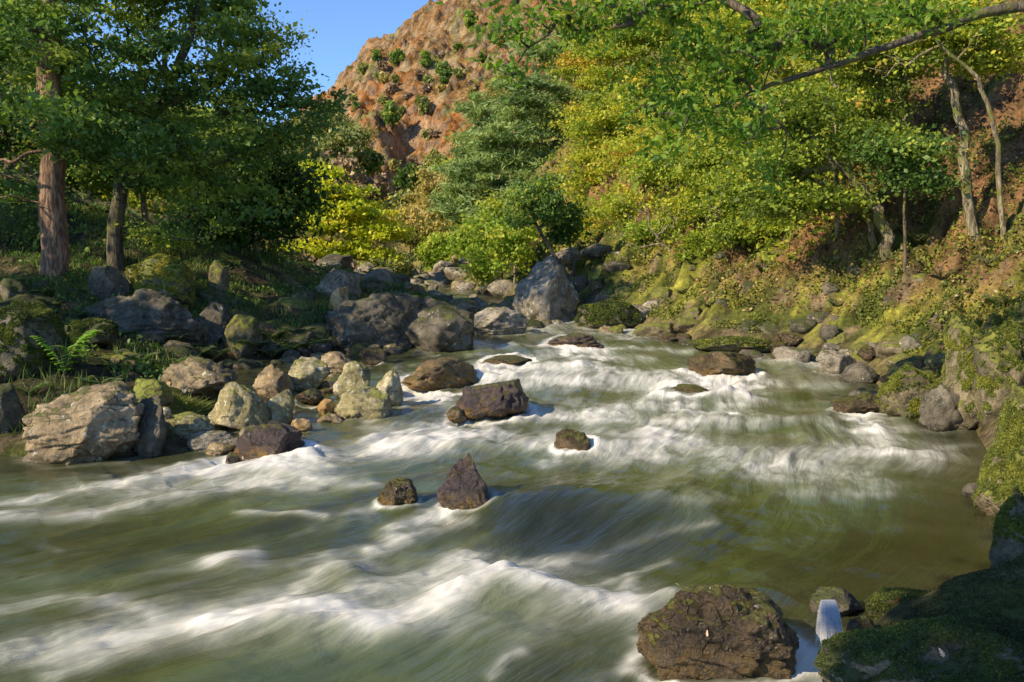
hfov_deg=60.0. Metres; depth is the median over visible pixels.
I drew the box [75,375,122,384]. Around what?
fern
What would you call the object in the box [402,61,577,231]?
pine tree
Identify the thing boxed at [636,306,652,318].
waterside stone
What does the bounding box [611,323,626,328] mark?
waterside stone
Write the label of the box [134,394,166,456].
boulder
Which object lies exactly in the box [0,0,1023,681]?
ground
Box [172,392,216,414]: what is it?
grass tuft
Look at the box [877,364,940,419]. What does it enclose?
boulder
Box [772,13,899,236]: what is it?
oak tree
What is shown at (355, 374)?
boulder
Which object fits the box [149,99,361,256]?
understorey tree
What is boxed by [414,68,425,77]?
hillside bush
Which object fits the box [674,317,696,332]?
mossy rock
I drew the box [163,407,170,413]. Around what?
waterside stone
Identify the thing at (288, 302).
mossy rock
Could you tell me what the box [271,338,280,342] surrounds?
mossy rock
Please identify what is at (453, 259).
loose boulder
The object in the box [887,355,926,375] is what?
mossy rock
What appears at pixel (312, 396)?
stone
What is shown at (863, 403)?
boulder
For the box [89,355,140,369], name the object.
fern
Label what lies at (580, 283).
loose boulder
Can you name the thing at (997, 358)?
boulder
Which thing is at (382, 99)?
hillside bush
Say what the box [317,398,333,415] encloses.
stone
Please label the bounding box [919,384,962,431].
boulder
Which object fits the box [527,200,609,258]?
oak tree
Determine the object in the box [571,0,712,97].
oak tree
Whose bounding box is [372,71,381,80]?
hillside bush
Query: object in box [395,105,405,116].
hillside bush
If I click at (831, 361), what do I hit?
boulder
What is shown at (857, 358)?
waterside stone
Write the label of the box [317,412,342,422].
waterside stone
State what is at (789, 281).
mossy rock
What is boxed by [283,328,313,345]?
mossy rock
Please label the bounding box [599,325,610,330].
waterside stone
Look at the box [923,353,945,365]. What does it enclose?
waterside stone
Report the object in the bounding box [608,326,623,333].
waterside stone
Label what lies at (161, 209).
backdrop tree
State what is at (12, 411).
boulder
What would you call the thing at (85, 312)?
fern
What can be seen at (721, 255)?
mossy rock
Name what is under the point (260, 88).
spreading tree
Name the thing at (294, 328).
fern
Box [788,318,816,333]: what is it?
mossy rock
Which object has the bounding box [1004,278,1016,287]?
mossy rock
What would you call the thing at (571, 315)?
boulder
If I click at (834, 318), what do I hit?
mossy rock
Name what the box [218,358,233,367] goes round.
waterside stone
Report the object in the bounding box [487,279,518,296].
loose boulder
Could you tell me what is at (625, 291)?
mossy rock
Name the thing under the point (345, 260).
loose boulder
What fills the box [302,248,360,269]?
hillside shrub
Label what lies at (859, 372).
boulder
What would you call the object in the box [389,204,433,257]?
valley tree
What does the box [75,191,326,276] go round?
riverside shrub
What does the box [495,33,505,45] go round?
hillside bush
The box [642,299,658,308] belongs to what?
waterside stone
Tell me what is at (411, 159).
hillside bush
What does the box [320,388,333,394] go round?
waterside stone
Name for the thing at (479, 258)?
birch tree
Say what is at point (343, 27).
sky
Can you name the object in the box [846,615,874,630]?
boulder
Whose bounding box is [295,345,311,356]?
waterside stone
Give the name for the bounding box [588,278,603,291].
mossy rock
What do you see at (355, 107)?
hillside bush
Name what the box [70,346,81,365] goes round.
mossy rock
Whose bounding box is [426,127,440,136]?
hillside bush
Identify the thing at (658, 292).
mossy rock
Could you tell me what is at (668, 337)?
waterside stone
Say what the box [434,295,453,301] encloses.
loose boulder
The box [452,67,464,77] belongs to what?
hillside bush
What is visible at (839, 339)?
mossy rock
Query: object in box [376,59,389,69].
hillside bush
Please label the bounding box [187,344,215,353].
fern
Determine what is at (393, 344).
waterside stone
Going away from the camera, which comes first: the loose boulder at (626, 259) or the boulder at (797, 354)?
the boulder at (797, 354)
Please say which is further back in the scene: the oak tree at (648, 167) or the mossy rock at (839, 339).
the oak tree at (648, 167)
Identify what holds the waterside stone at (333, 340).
on the ground at (1006, 100)
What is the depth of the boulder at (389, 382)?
11.75 m
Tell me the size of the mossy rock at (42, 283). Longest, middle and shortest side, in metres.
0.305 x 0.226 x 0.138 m
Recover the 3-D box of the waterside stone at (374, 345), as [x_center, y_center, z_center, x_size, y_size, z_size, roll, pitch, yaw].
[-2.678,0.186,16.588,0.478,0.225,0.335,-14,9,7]
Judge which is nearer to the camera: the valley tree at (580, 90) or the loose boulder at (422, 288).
the loose boulder at (422, 288)
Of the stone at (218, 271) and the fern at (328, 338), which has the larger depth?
the stone at (218, 271)
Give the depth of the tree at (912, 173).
16.01 m
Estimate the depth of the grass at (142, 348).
18.45 m
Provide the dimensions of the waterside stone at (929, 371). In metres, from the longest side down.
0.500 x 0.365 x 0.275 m
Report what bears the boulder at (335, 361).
in the river water
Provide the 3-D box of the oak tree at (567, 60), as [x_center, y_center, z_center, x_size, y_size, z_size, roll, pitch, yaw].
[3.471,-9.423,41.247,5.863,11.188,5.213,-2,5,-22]
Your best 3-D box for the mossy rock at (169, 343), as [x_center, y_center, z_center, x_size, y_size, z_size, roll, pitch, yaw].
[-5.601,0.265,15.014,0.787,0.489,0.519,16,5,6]
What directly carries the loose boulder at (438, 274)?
in the river water
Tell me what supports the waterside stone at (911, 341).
on the ground at (1006, 100)
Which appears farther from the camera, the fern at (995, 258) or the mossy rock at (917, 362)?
the fern at (995, 258)
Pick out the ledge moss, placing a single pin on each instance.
(974, 574)
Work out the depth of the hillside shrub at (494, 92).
83.15 m
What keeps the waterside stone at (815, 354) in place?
on the river water
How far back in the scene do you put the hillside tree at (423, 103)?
122.36 m
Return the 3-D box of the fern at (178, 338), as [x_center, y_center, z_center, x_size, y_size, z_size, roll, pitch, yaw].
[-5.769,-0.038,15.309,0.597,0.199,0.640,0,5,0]
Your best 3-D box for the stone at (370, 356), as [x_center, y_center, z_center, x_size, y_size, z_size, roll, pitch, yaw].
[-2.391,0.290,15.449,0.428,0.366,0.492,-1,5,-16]
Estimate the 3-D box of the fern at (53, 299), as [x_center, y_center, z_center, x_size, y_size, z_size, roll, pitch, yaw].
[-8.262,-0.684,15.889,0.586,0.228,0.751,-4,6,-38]
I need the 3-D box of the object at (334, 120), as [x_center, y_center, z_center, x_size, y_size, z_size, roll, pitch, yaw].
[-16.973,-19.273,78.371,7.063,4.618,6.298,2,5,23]
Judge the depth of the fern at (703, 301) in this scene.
18.25 m
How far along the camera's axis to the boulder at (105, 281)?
16.67 m
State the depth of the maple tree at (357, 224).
37.02 m
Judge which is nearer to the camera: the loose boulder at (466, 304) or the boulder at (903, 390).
the boulder at (903, 390)
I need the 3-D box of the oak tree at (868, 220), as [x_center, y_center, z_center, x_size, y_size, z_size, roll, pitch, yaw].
[6.004,-3.097,17.215,3.409,3.492,2.309,0,5,0]
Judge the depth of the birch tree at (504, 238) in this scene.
28.63 m
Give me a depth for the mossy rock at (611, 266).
23.16 m
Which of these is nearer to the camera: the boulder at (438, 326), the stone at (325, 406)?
the stone at (325, 406)
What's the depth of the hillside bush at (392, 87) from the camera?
134.34 m
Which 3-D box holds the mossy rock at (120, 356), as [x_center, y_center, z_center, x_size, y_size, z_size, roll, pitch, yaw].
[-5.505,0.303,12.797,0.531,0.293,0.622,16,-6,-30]
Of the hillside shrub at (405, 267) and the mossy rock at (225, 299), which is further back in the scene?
the hillside shrub at (405, 267)
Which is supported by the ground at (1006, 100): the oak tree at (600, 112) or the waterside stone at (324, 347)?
the oak tree at (600, 112)
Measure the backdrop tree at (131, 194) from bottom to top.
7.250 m
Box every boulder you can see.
[0,299,73,382]
[0,382,25,433]
[22,380,143,464]
[67,317,119,348]
[87,265,130,300]
[98,288,205,346]
[124,253,195,308]
[133,378,173,406]
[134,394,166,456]
[159,356,237,399]
[165,411,214,440]
[185,430,233,450]
[197,301,230,345]
[207,381,270,429]
[222,314,262,358]
[233,420,304,461]
[252,363,293,397]
[288,356,330,391]
[316,253,352,268]
[316,268,361,298]
[317,260,340,267]
[321,351,352,374]
[326,290,421,349]
[333,361,370,397]
[334,385,393,419]
[357,262,375,270]
[362,269,394,286]
[367,267,395,274]
[376,370,403,405]
[377,477,416,504]
[391,274,410,283]
[401,357,479,391]
[404,281,421,294]
[404,296,474,351]
[409,270,418,277]
[410,278,424,284]
[414,273,430,278]
[419,285,426,293]
[424,280,444,286]
[426,290,444,295]
[427,276,441,281]
[428,285,437,288]
[432,260,454,275]
[434,272,443,277]
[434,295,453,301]
[437,452,488,509]
[440,279,449,283]
[441,267,465,280]
[450,298,480,310]
[451,254,460,262]
[451,280,465,288]
[455,281,475,289]
[456,379,528,419]
[467,297,488,306]
[472,306,527,335]
[476,277,500,293]
[481,355,531,364]
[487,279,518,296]
[495,299,512,308]
[503,295,514,302]
[512,256,579,320]
[548,333,603,348]
[550,248,581,263]
[554,428,590,450]
[560,309,575,320]
[569,275,588,292]
[573,300,642,328]
[580,243,613,258]
[616,255,629,262]
[634,323,674,336]
[636,583,798,680]
[670,384,707,392]
[686,351,755,375]
[687,335,774,351]
[772,346,810,362]
[809,586,864,617]
[814,614,1023,681]
[816,349,855,373]
[831,393,879,413]
[839,362,876,383]
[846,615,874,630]
[865,586,930,618]
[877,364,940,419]
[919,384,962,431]
[940,309,982,430]
[970,316,1023,428]
[971,380,1023,517]
[989,485,1023,567]
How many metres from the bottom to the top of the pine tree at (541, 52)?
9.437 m
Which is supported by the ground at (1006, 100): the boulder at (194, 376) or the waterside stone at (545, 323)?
the boulder at (194, 376)
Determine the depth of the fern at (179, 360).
12.89 m
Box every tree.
[0,0,148,206]
[0,0,205,281]
[8,0,363,270]
[9,114,171,212]
[17,92,228,224]
[128,102,278,230]
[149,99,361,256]
[266,155,430,262]
[331,119,381,151]
[356,61,368,73]
[370,48,382,61]
[376,99,401,128]
[384,48,405,66]
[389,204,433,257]
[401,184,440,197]
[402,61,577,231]
[407,155,450,230]
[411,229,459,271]
[414,95,431,114]
[419,50,432,69]
[426,153,455,171]
[434,59,453,77]
[439,89,510,189]
[442,212,494,262]
[451,189,530,291]
[459,173,537,222]
[463,9,478,28]
[472,28,605,156]
[475,206,546,283]
[493,166,576,276]
[515,12,627,188]
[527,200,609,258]
[535,186,600,276]
[543,71,663,203]
[564,105,687,265]
[566,17,621,95]
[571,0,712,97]
[585,165,706,250]
[591,83,755,243]
[616,0,758,109]
[642,118,755,266]
[664,0,831,114]
[680,105,867,248]
[703,66,951,260]
[726,0,877,104]
[730,116,890,249]
[764,0,1011,130]
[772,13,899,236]
[773,56,890,158]
[812,123,1006,271]
[832,0,1014,239]
[866,0,1023,240]
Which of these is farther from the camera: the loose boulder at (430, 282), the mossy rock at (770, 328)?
the loose boulder at (430, 282)
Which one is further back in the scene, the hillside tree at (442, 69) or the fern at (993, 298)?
the hillside tree at (442, 69)
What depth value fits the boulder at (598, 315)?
20.23 m
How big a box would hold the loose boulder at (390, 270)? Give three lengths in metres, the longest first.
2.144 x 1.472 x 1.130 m
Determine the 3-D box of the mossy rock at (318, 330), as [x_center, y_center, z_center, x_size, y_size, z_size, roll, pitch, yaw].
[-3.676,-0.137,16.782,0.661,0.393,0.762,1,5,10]
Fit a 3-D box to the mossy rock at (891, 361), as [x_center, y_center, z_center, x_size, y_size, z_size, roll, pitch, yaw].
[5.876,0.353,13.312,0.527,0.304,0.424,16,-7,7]
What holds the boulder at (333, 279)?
on the ground at (1006, 100)
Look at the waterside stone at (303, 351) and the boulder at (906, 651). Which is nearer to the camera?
the boulder at (906, 651)
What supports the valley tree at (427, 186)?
on the ground at (1006, 100)
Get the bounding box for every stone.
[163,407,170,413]
[164,413,174,419]
[205,442,235,455]
[207,259,229,291]
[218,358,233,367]
[225,452,238,463]
[229,436,240,450]
[232,358,259,368]
[239,425,255,435]
[266,389,294,423]
[270,359,282,364]
[279,356,297,360]
[282,349,300,358]
[291,418,312,431]
[293,388,323,404]
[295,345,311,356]
[310,352,323,358]
[311,339,332,353]
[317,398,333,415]
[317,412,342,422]
[318,381,329,387]
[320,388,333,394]
[329,286,348,309]
[329,337,336,345]
[344,343,367,352]
[346,351,358,354]
[357,347,387,355]
[361,347,386,365]
[366,343,379,347]
[383,342,396,347]
[387,345,404,353]
[446,406,465,423]
[526,319,543,327]
[541,320,551,326]
[551,320,564,323]
[561,317,570,321]
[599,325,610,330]
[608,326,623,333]
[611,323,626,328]
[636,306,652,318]
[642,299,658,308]
[647,335,657,338]
[657,333,676,340]
[675,333,690,340]
[679,339,690,344]
[682,307,701,318]
[739,349,763,358]
[762,354,775,359]
[770,341,794,352]
[777,331,802,345]
[808,348,817,352]
[810,352,819,356]
[819,325,838,340]
[821,343,839,350]
[839,349,848,354]
[848,342,870,354]
[848,387,877,395]
[852,354,867,363]
[856,345,875,362]
[879,374,889,382]
[899,334,927,351]
[920,369,936,377]
[921,362,942,376]
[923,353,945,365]
[962,482,977,497]
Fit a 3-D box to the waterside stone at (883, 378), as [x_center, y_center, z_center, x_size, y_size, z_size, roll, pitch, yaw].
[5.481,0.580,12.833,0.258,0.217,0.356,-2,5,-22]
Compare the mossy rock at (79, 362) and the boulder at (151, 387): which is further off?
the mossy rock at (79, 362)
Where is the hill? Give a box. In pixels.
[272,0,632,220]
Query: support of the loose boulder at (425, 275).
in the river water
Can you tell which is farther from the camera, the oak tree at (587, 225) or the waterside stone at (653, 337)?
the oak tree at (587, 225)
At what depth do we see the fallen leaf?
4.14 m
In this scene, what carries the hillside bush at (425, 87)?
on the hill
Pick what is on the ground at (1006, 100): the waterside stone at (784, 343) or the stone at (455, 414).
the waterside stone at (784, 343)
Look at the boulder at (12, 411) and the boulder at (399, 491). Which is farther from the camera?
the boulder at (12, 411)
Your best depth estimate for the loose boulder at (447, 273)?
37.96 m
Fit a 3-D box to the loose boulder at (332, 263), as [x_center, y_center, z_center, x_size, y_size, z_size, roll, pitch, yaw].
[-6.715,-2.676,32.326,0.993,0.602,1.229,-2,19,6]
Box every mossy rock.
[0,278,29,299]
[0,292,58,309]
[32,280,47,287]
[63,311,84,321]
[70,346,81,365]
[83,301,102,317]
[110,352,144,365]
[138,334,164,343]
[164,340,203,357]
[165,347,193,356]
[197,286,226,300]
[202,325,208,340]
[209,295,236,309]
[229,309,254,317]
[259,342,280,354]
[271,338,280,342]
[276,297,312,312]
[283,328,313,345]
[290,289,315,300]
[302,323,332,339]
[349,292,360,300]
[359,277,387,291]
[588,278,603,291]
[603,261,630,273]
[614,285,632,296]
[651,286,669,301]
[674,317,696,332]
[688,264,695,270]
[713,251,728,258]
[713,298,729,305]
[736,319,756,332]
[739,280,755,292]
[756,321,780,333]
[785,278,794,286]
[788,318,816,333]
[806,311,830,323]
[821,282,839,294]
[826,333,845,344]
[831,255,840,262]
[831,315,839,320]
[847,265,861,273]
[874,334,910,359]
[884,353,911,366]
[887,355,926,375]
[912,273,926,282]
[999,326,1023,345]
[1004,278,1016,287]
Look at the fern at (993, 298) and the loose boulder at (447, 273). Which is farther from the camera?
the loose boulder at (447, 273)
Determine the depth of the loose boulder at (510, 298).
23.83 m
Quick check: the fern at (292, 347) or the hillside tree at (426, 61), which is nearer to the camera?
the fern at (292, 347)
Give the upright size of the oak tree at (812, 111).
3.932 m
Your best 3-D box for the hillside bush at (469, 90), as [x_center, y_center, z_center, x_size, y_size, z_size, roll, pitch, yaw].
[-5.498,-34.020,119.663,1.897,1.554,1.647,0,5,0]
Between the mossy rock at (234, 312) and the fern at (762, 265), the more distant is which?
the fern at (762, 265)
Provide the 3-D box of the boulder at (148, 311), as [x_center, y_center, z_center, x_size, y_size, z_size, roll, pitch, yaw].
[-6.353,-0.330,15.575,1.963,1.200,1.200,0,5,0]
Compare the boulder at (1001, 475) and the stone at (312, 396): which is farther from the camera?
the stone at (312, 396)
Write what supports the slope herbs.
on the ground at (1006, 100)
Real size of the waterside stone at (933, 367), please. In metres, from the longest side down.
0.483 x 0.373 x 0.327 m
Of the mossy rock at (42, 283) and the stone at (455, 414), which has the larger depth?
the mossy rock at (42, 283)
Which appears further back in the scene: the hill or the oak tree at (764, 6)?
the hill
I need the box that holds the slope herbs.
[537,0,1023,268]
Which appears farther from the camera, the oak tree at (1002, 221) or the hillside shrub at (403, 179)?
the hillside shrub at (403, 179)
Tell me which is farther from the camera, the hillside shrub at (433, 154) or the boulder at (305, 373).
the hillside shrub at (433, 154)
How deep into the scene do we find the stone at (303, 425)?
10.26 m
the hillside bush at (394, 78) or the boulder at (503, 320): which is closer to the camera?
the boulder at (503, 320)
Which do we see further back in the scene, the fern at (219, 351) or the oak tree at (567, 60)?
the oak tree at (567, 60)
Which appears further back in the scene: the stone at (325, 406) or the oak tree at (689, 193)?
the oak tree at (689, 193)
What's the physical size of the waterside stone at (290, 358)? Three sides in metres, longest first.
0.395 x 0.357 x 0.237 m
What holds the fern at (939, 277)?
on the ground at (1006, 100)
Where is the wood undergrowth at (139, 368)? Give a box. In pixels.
[0,171,435,382]
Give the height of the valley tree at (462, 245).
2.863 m
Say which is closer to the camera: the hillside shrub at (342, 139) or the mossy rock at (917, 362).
the mossy rock at (917, 362)
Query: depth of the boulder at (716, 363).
13.94 m
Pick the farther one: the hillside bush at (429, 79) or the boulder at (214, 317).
the hillside bush at (429, 79)
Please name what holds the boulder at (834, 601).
in the river water
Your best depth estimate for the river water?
6.96 m
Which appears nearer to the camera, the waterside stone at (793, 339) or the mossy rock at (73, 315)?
the mossy rock at (73, 315)
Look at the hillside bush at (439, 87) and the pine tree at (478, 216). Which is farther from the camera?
the hillside bush at (439, 87)
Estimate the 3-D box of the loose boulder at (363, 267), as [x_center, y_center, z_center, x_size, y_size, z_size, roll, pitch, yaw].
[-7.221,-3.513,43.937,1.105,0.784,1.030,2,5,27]
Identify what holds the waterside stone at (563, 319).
on the river water
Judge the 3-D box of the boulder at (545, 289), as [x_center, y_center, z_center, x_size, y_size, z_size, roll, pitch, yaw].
[0.742,-0.963,21.703,1.479,2.262,1.510,4,6,43]
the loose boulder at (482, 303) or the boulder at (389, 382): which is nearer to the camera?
the boulder at (389, 382)
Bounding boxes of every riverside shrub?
[4,207,104,251]
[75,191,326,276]
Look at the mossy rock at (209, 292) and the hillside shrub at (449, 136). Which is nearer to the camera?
the mossy rock at (209, 292)
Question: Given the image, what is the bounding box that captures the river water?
[0,264,994,681]
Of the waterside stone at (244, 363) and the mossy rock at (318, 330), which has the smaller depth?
the waterside stone at (244, 363)
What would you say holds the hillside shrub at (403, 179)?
on the ground at (1006, 100)
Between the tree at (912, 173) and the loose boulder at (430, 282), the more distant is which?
the loose boulder at (430, 282)
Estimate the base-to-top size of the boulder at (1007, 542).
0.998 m
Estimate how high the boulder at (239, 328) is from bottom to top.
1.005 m
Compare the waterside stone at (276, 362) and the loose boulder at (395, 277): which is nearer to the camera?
the waterside stone at (276, 362)
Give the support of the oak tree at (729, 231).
on the ground at (1006, 100)
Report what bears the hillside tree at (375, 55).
on the hill
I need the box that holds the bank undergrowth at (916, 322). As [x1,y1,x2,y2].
[594,114,1023,376]
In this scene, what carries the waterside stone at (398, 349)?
on the ground at (1006, 100)
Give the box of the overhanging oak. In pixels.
[414,0,1023,202]
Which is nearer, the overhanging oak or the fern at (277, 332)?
the overhanging oak
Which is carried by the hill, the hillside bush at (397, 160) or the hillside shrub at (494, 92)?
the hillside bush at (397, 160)
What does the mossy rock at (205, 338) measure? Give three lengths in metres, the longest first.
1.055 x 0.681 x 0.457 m
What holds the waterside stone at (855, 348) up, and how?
on the ground at (1006, 100)
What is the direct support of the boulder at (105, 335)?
on the ground at (1006, 100)
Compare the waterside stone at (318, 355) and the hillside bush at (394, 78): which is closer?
the waterside stone at (318, 355)
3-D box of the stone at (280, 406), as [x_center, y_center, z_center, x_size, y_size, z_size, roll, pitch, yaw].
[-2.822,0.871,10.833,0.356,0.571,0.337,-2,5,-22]
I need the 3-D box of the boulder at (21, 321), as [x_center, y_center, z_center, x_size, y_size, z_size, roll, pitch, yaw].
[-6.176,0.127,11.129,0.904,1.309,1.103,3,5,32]
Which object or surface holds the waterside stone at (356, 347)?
on the river water
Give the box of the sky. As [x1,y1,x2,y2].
[1,0,436,127]
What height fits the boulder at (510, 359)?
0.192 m
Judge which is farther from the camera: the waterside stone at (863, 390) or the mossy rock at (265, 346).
the mossy rock at (265, 346)
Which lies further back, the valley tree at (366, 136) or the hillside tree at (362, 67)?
the hillside tree at (362, 67)
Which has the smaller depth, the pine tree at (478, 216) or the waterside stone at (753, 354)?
the waterside stone at (753, 354)
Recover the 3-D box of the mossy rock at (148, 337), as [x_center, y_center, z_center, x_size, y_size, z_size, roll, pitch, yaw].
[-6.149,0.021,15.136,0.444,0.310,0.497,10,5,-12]
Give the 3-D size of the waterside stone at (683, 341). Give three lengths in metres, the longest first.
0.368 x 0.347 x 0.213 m
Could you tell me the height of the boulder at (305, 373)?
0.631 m
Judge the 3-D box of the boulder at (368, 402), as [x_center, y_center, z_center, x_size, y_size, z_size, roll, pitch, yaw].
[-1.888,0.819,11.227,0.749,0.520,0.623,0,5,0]
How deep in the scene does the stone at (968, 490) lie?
7.70 m
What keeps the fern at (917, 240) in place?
on the ground at (1006, 100)
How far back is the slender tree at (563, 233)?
25.66 m
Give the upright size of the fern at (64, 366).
0.573 m
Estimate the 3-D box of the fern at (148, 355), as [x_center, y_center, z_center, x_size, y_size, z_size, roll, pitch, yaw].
[-5.380,0.237,12.721,0.696,0.220,0.558,0,5,0]
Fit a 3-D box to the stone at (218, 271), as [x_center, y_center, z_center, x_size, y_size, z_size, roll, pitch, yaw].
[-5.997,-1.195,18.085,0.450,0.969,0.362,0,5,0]
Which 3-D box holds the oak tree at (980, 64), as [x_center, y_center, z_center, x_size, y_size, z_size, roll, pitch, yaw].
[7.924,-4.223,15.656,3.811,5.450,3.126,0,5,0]
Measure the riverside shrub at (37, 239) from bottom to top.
2.573 m
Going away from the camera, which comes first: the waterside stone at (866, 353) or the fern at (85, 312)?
the waterside stone at (866, 353)
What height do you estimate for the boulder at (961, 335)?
1.871 m
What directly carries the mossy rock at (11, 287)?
on the ground at (1006, 100)
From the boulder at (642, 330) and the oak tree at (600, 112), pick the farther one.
the oak tree at (600, 112)
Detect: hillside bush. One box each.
[347,93,357,100]
[352,100,361,110]
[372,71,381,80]
[374,95,387,104]
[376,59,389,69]
[378,71,390,84]
[387,81,398,94]
[388,158,401,168]
[388,159,400,171]
[389,73,399,83]
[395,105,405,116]
[400,92,410,100]
[403,155,417,163]
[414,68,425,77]
[420,83,430,93]
[421,128,431,139]
[422,73,433,83]
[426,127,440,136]
[435,83,446,91]
[436,50,445,58]
[439,75,448,84]
[452,41,463,50]
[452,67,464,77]
[452,100,461,112]
[464,79,478,89]
[464,83,475,93]
[477,51,486,62]
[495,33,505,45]
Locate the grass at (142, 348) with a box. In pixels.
[0,174,459,438]
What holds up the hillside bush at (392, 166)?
on the hill
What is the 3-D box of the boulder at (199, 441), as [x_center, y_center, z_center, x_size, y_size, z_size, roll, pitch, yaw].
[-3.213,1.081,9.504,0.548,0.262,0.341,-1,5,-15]
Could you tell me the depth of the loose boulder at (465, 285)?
33.48 m
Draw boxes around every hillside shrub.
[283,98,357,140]
[283,132,336,183]
[295,142,366,188]
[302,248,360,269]
[312,119,382,175]
[349,171,399,206]
[354,145,384,178]
[357,241,424,275]
[381,189,419,218]
[388,180,445,250]
[390,162,433,189]
[418,147,448,177]
[429,202,458,232]
[444,130,500,164]
[479,78,505,104]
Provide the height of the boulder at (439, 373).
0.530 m
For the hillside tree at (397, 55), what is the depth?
144.11 m
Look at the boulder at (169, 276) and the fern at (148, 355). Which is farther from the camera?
the boulder at (169, 276)
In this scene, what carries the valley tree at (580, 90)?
on the ground at (1006, 100)
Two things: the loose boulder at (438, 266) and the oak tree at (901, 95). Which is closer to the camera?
the oak tree at (901, 95)
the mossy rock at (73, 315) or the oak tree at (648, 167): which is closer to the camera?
the mossy rock at (73, 315)
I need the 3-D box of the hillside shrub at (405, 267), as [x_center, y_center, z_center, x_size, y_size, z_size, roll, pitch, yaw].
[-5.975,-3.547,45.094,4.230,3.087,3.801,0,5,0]
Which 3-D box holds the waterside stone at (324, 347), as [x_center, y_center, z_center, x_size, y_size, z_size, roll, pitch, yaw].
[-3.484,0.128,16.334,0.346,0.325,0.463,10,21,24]
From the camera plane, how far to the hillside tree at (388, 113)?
121.34 m
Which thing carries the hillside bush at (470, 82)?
on the hill
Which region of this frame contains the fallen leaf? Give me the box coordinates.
[938,647,945,657]
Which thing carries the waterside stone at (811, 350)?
on the ground at (1006, 100)
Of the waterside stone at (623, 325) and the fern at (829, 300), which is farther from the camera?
the waterside stone at (623, 325)
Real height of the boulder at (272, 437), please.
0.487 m
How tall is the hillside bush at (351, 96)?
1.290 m
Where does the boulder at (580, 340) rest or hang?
in the river water
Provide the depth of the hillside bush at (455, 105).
118.64 m
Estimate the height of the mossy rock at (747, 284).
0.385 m
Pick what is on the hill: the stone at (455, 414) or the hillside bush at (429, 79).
the hillside bush at (429, 79)
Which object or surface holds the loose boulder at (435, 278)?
in the river water
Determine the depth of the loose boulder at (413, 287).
22.85 m
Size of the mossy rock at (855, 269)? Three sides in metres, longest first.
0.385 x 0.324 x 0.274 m
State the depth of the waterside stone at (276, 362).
15.21 m
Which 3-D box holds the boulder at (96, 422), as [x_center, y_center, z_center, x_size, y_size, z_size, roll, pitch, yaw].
[-4.393,0.934,9.162,1.219,1.037,0.980,0,5,0]
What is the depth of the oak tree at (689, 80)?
31.08 m
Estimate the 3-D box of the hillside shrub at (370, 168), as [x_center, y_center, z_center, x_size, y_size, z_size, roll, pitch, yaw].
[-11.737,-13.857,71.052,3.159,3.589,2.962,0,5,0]
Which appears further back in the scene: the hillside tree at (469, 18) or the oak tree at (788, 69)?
the hillside tree at (469, 18)
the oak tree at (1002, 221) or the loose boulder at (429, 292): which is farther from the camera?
the loose boulder at (429, 292)
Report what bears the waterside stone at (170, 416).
on the ground at (1006, 100)
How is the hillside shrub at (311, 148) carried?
on the ground at (1006, 100)
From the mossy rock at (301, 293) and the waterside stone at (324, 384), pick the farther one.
the mossy rock at (301, 293)
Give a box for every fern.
[0,380,49,394]
[28,329,100,374]
[30,287,53,293]
[38,296,64,303]
[60,310,91,315]
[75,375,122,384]
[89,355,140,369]
[115,349,160,359]
[145,356,189,368]
[169,334,189,341]
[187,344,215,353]
[200,347,232,358]
[240,338,272,348]
[255,346,288,357]
[261,329,284,337]
[274,342,304,350]
[281,327,311,330]
[291,340,327,348]
[310,336,335,341]
[694,298,715,306]
[751,259,778,268]
[826,298,845,305]
[861,259,881,269]
[911,233,931,241]
[928,268,957,278]
[973,255,1000,264]
[981,294,1013,305]
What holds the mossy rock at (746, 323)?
on the ground at (1006, 100)
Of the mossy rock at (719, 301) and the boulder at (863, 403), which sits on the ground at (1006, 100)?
the mossy rock at (719, 301)
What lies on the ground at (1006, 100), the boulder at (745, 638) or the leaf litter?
the leaf litter
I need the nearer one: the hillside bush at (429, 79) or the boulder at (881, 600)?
the boulder at (881, 600)
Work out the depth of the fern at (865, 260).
16.81 m
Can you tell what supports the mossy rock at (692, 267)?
on the ground at (1006, 100)
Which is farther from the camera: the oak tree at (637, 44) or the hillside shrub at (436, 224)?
the hillside shrub at (436, 224)
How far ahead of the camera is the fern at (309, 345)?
16.12 m
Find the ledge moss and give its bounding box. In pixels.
[873,554,1023,681]
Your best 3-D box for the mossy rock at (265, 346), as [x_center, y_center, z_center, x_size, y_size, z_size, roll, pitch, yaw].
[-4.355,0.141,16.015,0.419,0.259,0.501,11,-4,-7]
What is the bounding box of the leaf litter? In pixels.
[651,0,1023,350]
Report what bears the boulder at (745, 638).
in the river water
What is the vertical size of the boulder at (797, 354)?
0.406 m
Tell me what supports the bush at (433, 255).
on the ground at (1006, 100)
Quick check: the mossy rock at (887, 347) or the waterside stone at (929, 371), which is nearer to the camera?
the waterside stone at (929, 371)
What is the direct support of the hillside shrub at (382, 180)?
on the ground at (1006, 100)
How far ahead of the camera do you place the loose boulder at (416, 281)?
35.53 m
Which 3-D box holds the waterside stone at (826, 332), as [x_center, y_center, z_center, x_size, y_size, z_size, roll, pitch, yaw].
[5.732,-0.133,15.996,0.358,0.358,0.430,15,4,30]
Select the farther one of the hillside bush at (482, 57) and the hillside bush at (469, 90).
the hillside bush at (482, 57)
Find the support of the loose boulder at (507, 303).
in the river water
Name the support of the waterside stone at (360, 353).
on the ground at (1006, 100)
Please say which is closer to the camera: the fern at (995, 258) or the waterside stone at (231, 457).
the waterside stone at (231, 457)
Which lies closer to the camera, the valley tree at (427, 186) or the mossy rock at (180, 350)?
the mossy rock at (180, 350)
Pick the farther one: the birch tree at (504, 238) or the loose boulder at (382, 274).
the birch tree at (504, 238)
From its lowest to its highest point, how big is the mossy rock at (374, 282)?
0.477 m

